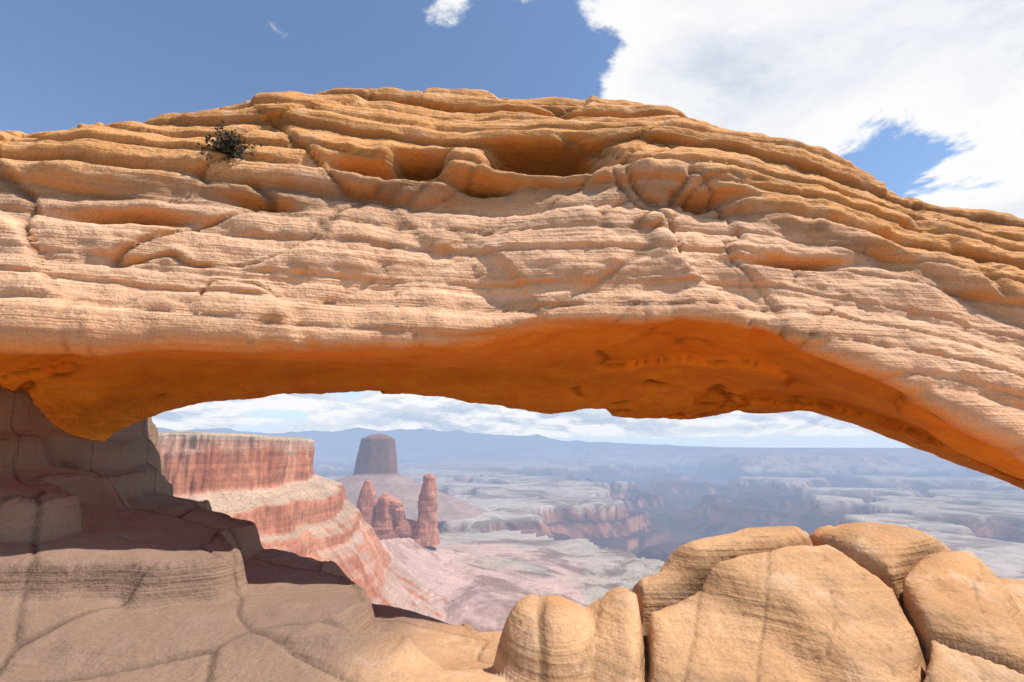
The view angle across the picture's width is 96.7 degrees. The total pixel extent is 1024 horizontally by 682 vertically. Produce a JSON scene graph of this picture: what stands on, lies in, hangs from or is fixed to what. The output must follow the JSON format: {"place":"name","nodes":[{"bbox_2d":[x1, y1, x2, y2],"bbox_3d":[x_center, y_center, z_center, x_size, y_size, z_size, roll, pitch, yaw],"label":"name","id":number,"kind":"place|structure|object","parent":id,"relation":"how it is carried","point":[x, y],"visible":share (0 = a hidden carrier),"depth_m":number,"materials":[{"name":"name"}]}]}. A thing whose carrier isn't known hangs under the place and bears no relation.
{"place":"outdoors","nodes":[
{"label":"outdoors","id":0,"kind":"place"},
{"bbox_2d":[387,497,402,509],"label":"washer woman lintel","id":1,"kind":"structure","parent":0,"point":[394,503],"depth_m":1421.88,"materials":[{"name":"stone"}]},
{"bbox_2d":[393,506,404,526],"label":"rock spire","id":2,"kind":"structure","parent":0,"point":[399,514],"depth_m":1415.09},
{"bbox_2d":[157,427,744,447],"bbox_3d":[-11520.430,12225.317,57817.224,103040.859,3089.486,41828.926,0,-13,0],"label":"distant mountains","id":3,"kind":"structure","parent":0,"point":[353,437],"depth_m":61581.25,"materials":[{"name":"stone"}]},
{"bbox_2d":[0,386,1023,681],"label":"slickrock","id":4,"kind":"structure","parent":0,"point":[120,560],"depth_m":2.96,"materials":[{"name":"beige stone"}]},
{"bbox_2d":[0,87,1023,489],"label":"rock arch","id":5,"kind":"structure","parent":4,"relation":"on","point":[554,255],"depth_m":4.88,"materials":[{"name":"stone"}]},
{"bbox_2d":[194,120,261,174],"bbox_3d":[-2.918,-1.949,4.766,0.526,0.606,0.583,-4,-14,16],"label":"blackbrush","id":6,"kind":"object","parent":5,"relation":"on","point":[222,145],"visible":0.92,"depth_m":4.69,"materials":[{"name":"green plant"}]},
{"bbox_2d":[0,0,1023,447],"label":"sky","id":7,"kind":"structure","parent":0,"point":[925,98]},
{"bbox_2d":[313,447,1023,631],"bbox_3d":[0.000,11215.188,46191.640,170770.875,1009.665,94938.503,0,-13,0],"label":"canyon floor","id":8,"kind":"structure","parent":0,"point":[584,526],"depth_m":3486.19,"materials":[{"name":"grey stone"}]},
{"bbox_2d":[157,431,452,623],"bbox_3d":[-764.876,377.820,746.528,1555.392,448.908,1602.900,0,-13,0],"label":"cliff","id":9,"kind":"structure","parent":8,"relation":"on","point":[278,492],"depth_m":745.21,"materials":[{"name":"stone"}]},
{"bbox_2d":[356,480,377,526],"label":"rock spire","id":10,"kind":"structure","parent":8,"relation":"on","point":[367,500],"depth_m":1426.98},
{"bbox_2d":[373,493,394,539],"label":"rock spire","id":11,"kind":"structure","parent":8,"relation":"on","point":[383,524],"depth_m":1409.21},
{"bbox_2d":[389,519,416,538],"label":"ridge fin","id":12,"kind":"object","parent":8,"relation":"on","point":[406,528],"visible":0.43,"depth_m":1397.48,"materials":[{"name":"stone"}]},
{"bbox_2d":[334,434,487,521],"bbox_3d":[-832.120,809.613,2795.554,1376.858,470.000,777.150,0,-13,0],"label":"butte","id":13,"kind":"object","parent":8,"relation":"on","point":[376,462],"depth_m":2683.89,"materials":[{"name":"stone"}]},
{"bbox_2d":[413,473,439,545],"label":"rock spire","id":14,"kind":"structure","parent":8,"relation":"on","point":[426,532],"depth_m":1405.24,"materials":[{"name":"stone"}]}
]}

